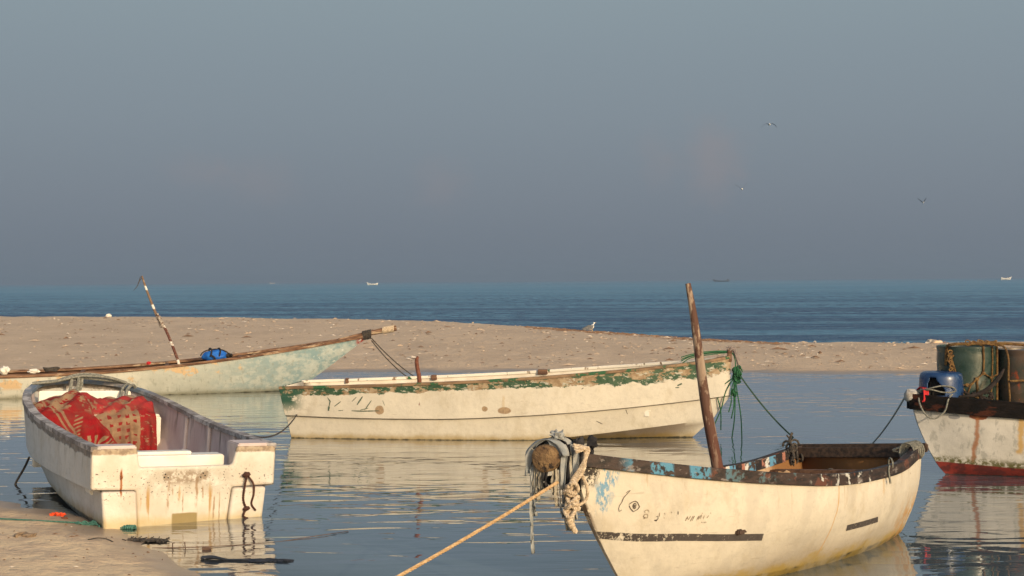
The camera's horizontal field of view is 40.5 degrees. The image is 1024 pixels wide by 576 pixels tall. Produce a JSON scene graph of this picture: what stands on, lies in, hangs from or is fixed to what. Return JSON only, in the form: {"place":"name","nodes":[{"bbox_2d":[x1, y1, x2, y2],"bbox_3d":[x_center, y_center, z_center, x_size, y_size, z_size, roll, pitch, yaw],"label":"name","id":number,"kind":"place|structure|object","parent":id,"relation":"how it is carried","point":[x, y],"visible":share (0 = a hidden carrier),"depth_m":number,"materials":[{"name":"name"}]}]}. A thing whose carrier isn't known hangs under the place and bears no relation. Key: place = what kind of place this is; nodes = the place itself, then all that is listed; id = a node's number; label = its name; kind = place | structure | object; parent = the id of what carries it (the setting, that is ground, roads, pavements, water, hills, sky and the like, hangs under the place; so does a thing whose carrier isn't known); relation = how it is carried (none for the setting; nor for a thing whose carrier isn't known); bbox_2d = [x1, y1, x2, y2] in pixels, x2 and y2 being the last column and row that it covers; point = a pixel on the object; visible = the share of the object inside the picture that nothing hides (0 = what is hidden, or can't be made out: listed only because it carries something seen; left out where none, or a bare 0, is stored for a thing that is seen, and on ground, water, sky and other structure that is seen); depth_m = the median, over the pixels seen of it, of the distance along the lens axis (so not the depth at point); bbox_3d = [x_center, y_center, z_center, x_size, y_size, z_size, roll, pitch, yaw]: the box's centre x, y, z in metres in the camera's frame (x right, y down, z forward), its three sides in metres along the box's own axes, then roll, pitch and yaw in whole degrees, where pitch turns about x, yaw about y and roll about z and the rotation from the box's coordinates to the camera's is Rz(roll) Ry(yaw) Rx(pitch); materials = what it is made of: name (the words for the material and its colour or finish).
{"place":"outdoors","nodes":[
{"label":"outdoors","id":0,"kind":"place"},
{"bbox_2d":[14,532,36,537],"bbox_3d":[-4.565,2.321,13.014,0.203,0.044,0.182,0,0,0],"label":"clod","id":1,"kind":"object","parent":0,"point":[23,534],"visible":1,"depth_m":12.99,"materials":[{"name":"beige stone"}]},
{"bbox_2d":[0,316,1022,575],"bbox_3d":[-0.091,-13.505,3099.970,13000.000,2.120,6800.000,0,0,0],"label":"beach ground","id":2,"kind":"structure","parent":0,"point":[76,340],"depth_m":41.94,"materials":[{"name":"beige sand"}]},
{"bbox_2d":[49,512,66,516],"bbox_3d":[-4.736,2.362,14.482,0.176,0.049,0.077,0,0,11],"label":"scrap","id":3,"kind":"object","parent":2,"relation":"on","point":[57,514],"visible":1,"depth_m":14.46,"materials":[{"name":"orange plastic"}]},
{"bbox_2d":[0,518,136,528],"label":"rope","id":4,"kind":"object","parent":2,"relation":"on","point":[93,523],"visible":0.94,"depth_m":13.99,"materials":[{"name":"fabric"}]},
{"bbox_2d":[88,537,112,541],"bbox_3d":[-3.844,2.354,12.956,0.244,0.053,0.037,0,0,-3],"label":"twig","id":5,"kind":"object","parent":2,"relation":"on","point":[100,538],"visible":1,"depth_m":12.95,"materials":[{"name":"wood"}]},
{"bbox_2d":[122,536,169,542],"bbox_3d":[-3.489,2.387,13.166,0.507,0.048,0.210,0,0,0],"label":"seaweed","id":6,"kind":"object","parent":2,"relation":"on","point":[151,539],"visible":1,"depth_m":13.14,"materials":[{"name":"plant"}]},
{"bbox_2d":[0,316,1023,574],"bbox_3d":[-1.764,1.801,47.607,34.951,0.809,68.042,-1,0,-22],"label":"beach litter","id":7,"kind":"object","parent":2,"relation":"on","point":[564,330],"visible":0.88,"depth_m":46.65,"materials":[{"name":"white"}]},
{"bbox_2d":[582,322,594,330],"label":"seagull","id":8,"kind":"object","parent":2,"relation":"on","point":[589,327],"visible":0.93,"depth_m":53.10,"materials":[{"name":"white"}]},
{"bbox_2d":[925,339,943,342],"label":"rock","id":9,"kind":"object","parent":2,"relation":"on","point":[933,341],"visible":0.16,"depth_m":46.72,"materials":[{"name":"white stone"}]},
{"bbox_2d":[0,371,1023,575],"bbox_3d":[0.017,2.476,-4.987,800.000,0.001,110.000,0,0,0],"label":"lagoon water","id":10,"kind":"structure","parent":0,"point":[394,507],"depth_m":15.86,"materials":[{"name":"liquid"}]},
{"bbox_2d":[22,380,275,534],"bbox_3d":[-4.716,1.963,16.723,1.978,1.386,5.850,2,-1,-28],"label":"fishing boat","id":11,"kind":"object","parent":10,"relation":"on","point":[194,466],"visible":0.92,"depth_m":14.45,"materials":[{"name":"white paint"}]},
{"bbox_2d":[14,457,29,484],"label":"rope","id":12,"kind":"object","parent":11,"relation":"attached to","point":[23,469],"visible":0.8,"depth_m":16.99,"materials":[{"name":"black fabric"}]},
{"bbox_2d":[32,373,136,396],"bbox_3d":[-5.786,1.387,18.959,1.328,0.440,0.774,0,0,0],"label":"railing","id":13,"kind":"object","parent":11,"relation":"attached to","point":[79,378],"visible":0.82,"depth_m":18.90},
{"bbox_2d":[33,389,156,450],"bbox_3d":[-5.406,1.754,17.926,1.555,0.876,0.705,-1,0,-29],"label":"cloth","id":14,"kind":"object","parent":11,"relation":"in","point":[125,419],"visible":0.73,"depth_m":17.86,"materials":[{"name":"red fabric"}]},
{"bbox_2d":[242,472,255,517],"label":"rope","id":15,"kind":"object","parent":11,"relation":"hanging from","point":[245,475],"visible":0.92,"depth_m":14.43,"materials":[{"name":"black fabric"}]},
{"bbox_2d":[253,414,296,437],"bbox_3d":[-3.129,1.821,18.570,0.021,0.396,6.268,0,0,-4],"label":"rope","id":16,"kind":"object","parent":11,"relation":"attached to","point":[278,432],"visible":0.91,"depth_m":18.37,"materials":[{"name":"grey fabric"}]},
{"bbox_2d":[0,325,396,398],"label":"canoe","id":17,"kind":"object","parent":10,"relation":"on","point":[270,369],"visible":0.74,"depth_m":30.75,"materials":[{"name":"teal paint"}]},
{"bbox_2d":[0,366,10,374],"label":"bundle","id":18,"kind":"object","parent":17,"relation":"in","point":[4,370],"visible":0.99,"depth_m":29.80,"materials":[{"name":"white fabric"}]},
{"bbox_2d":[27,369,39,373],"bbox_3d":[-10.349,1.802,29.998,0.275,0.115,0.150,0,0,0],"label":"bundle","id":19,"kind":"object","parent":17,"relation":"in","point":[32,371],"visible":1,"depth_m":29.95,"materials":[{"name":"white fabric"}]},
{"bbox_2d":[43,367,59,371],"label":"rope","id":20,"kind":"object","parent":17,"relation":"in","point":[54,369],"visible":1,"depth_m":30.00,"materials":[{"name":"fabric"}]},
{"bbox_2d":[133,276,179,363],"bbox_3d":[-7.775,0.833,30.466,1.032,2.211,0.170,0,0,-18],"label":"pole","id":21,"kind":"object","parent":17,"relation":"in","point":[160,321],"visible":0.98,"depth_m":30.43,"materials":[{"name":"paint"}]},
{"bbox_2d":[200,348,233,360],"bbox_3d":[-6.544,1.496,30.773,0.712,0.353,0.436,0,0,0],"label":"bag","id":22,"kind":"object","parent":17,"relation":"on","point":[217,353],"visible":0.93,"depth_m":30.68,"materials":[{"name":"blue plastic"}]},
{"bbox_2d":[371,340,405,375],"bbox_3d":[-2.657,1.757,32.190,1.521,1.147,0.025,-1,0,-43],"label":"rope","id":23,"kind":"object","parent":17,"relation":"attached to","point":[387,359],"visible":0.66,"depth_m":31.94,"materials":[{"name":"fabric"}]},
{"bbox_2d":[371,338,413,375],"bbox_3d":[-2.596,1.730,32.339,0.025,1.198,1.820,0,0,42],"label":"rope","id":24,"kind":"object","parent":17,"relation":"attached to","point":[391,358],"visible":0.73,"depth_m":32.09,"materials":[{"name":"brown fabric"}]},
{"bbox_2d":[200,555,293,562],"bbox_3d":[-2.341,2.388,12.216,0.859,0.047,0.169,0,0,4],"label":"driftwood","id":25,"kind":"object","parent":10,"relation":"on","point":[208,557],"visible":1,"depth_m":12.21,"materials":[{"name":"black wood"}]},
{"bbox_2d":[160,531,348,549],"bbox_3d":[-2.402,2.372,13.062,1.888,0.068,0.345,-1,0,-23],"label":"line","id":26,"kind":"object","parent":10,"relation":"on","point":[205,547],"visible":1,"depth_m":12.84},
{"bbox_2d":[279,350,731,439],"bbox_3d":[-0.082,1.769,21.928,7.039,1.624,1.649,0,1,8],"label":"fishing boat","id":27,"kind":"object","parent":10,"relation":"on","point":[650,400],"visible":0.83,"depth_m":21.30,"materials":[{"name":"white paint"}]},
{"bbox_2d":[415,356,421,404],"bbox_3d":[-1.443,1.425,21.349,0.106,0.756,0.072,0,0,0],"label":"post","id":28,"kind":"object","parent":27,"relation":"on","point":[418,373],"visible":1,"depth_m":21.32,"materials":[{"name":"red wood"}]},
{"bbox_2d":[681,350,742,437],"bbox_3d":[3.077,1.669,21.376,0.996,1.401,0.189,0,0,-7],"label":"rope","id":29,"kind":"object","parent":27,"relation":"attached to","point":[736,378],"visible":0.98,"depth_m":21.40,"materials":[{"name":"green fabric"}]},
{"bbox_2d":[741,376,792,436],"bbox_3d":[3.935,1.873,21.401,0.840,1.056,0.098,0,0,0],"label":"rope","id":30,"kind":"object","parent":29,"relation":"attached to","point":[768,412],"visible":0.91,"depth_m":21.41,"materials":[{"name":"fabric"}]},
{"bbox_2d":[726,346,740,369],"bbox_3d":[3.425,1.107,21.462,0.212,0.417,0.128,0,0,0],"label":"rag","id":31,"kind":"object","parent":27,"relation":"on","point":[734,350],"visible":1,"depth_m":21.42,"materials":[{"name":"white fabric"}]},
{"bbox_2d":[579,443,928,575],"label":"fishing boat","id":32,"kind":"object","parent":10,"relation":"on","point":[761,516],"visible":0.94,"depth_m":10.97,"materials":[{"name":"beige paint"}]},
{"bbox_2d":[532,444,560,471],"bbox_3d":[0.315,1.259,10.375,0.205,0.210,0.374,0,0,28],"label":"log","id":33,"kind":"object","parent":32,"relation":"attached to","point":[546,457],"visible":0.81,"depth_m":10.21,"materials":[{"name":"brown wood"}]},
{"bbox_2d":[397,481,558,575],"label":"rope","id":34,"kind":"object","parent":33,"relation":"attached to","point":[435,555],"visible":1,"depth_m":9.62,"materials":[{"name":"beige fabric"}]},
{"bbox_2d":[525,429,597,553],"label":"rags","id":35,"kind":"object","parent":33,"relation":"attached to","point":[562,444],"visible":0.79,"depth_m":10.28,"materials":[{"name":"grey fabric"}]},
{"bbox_2d":[562,444,589,533],"bbox_3d":[0.461,1.482,10.195,0.193,0.681,0.157,0,0,37],"label":"rope","id":36,"kind":"object","parent":35,"relation":"attached to","point":[572,507],"visible":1,"depth_m":10.17,"materials":[{"name":"white fabric"}]},
{"bbox_2d":[685,283,723,468],"bbox_3d":[1.579,0.958,11.081,0.369,1.999,0.108,0,0,0],"label":"mast","id":37,"kind":"object","parent":32,"relation":"on","point":[710,431],"visible":0.72,"depth_m":11.06,"materials":[{"name":"brown wood"}]},
{"bbox_2d":[782,432,803,465],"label":"rope","id":38,"kind":"object","parent":32,"relation":"attached to","point":[792,450],"visible":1,"depth_m":13.89,"materials":[{"name":"grey fabric"}]},
{"bbox_2d":[887,457,893,483],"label":"rope","id":39,"kind":"object","parent":32,"relation":"attached to","point":[889,477],"visible":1,"depth_m":12.18,"materials":[{"name":"grey fabric"}]},
{"bbox_2d":[892,440,924,458],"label":"rope","id":40,"kind":"object","parent":32,"relation":"attached to","point":[903,448],"visible":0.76,"depth_m":13.03,"materials":[{"name":"grey fabric"}]},
{"bbox_2d":[904,387,1023,476],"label":"work boat","id":41,"kind":"object","parent":10,"relation":"on","point":[965,436],"visible":0.91,"depth_m":17.03,"materials":[{"name":"white wood"}]},
{"bbox_2d":[872,397,903,442],"bbox_3d":[5.117,1.832,18.934,0.021,1.053,3.177,0,0,6],"label":"rope","id":42,"kind":"object","parent":41,"relation":"attached to","point":[890,420],"visible":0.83,"depth_m":18.61,"materials":[{"name":"grey fabric"}]},
{"bbox_2d":[916,385,955,418],"bbox_3d":[5.166,1.403,17.113,0.568,0.413,0.244,0,0,32],"label":"rope","id":43,"kind":"object","parent":41,"relation":"hanging from","point":[927,389],"visible":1,"depth_m":17.06,"materials":[{"name":"grey fabric"}]},
{"bbox_2d":[919,371,963,397],"bbox_3d":[5.369,1.231,17.343,0.534,0.375,0.542,0,0,0],"label":"drum","id":44,"kind":"object","parent":41,"relation":"on","point":[928,379],"visible":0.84,"depth_m":17.17,"materials":[{"name":"blue plastic"}]},
{"bbox_2d":[936,344,995,399],"bbox_3d":[5.784,1.274,17.627,0.741,1.090,0.741,0,0,0],"label":"drum","id":45,"kind":"object","parent":41,"relation":"on","point":[968,362],"visible":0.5,"depth_m":17.29,"materials":[{"name":"green plastic"}]},
{"bbox_2d":[944,339,1023,401],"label":"rope net","id":46,"kind":"object","parent":45,"relation":"attached to","point":[979,342],"visible":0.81,"depth_m":17.25,"materials":[{"name":"brown fabric"}]},
{"bbox_2d":[958,368,1004,399],"bbox_3d":[5.797,1.195,17.104,0.583,0.399,0.095,0,0,0],"label":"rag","id":47,"kind":"object","parent":41,"relation":"on","point":[989,387],"visible":0.98,"depth_m":17.09,"materials":[{"name":"fabric"}]},
{"bbox_2d":[998,347,1023,402],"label":"drum","id":48,"kind":"object","parent":41,"relation":"on","point":[1016,359],"visible":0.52,"depth_m":17.27,"materials":[{"name":"brown metal"}]},
{"bbox_2d":[0,278,1023,342],"bbox_3d":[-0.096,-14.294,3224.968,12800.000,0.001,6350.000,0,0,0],"label":"sea water","id":49,"kind":"structure","parent":0,"point":[951,310],"depth_m":141.79,"materials":[{"name":"blue liquid"}]},
{"bbox_2d":[0,0,1023,284],"label":"sky","id":50,"kind":"structure","parent":0,"point":[159,141],"materials":[{"name":"blue"}]}
]}

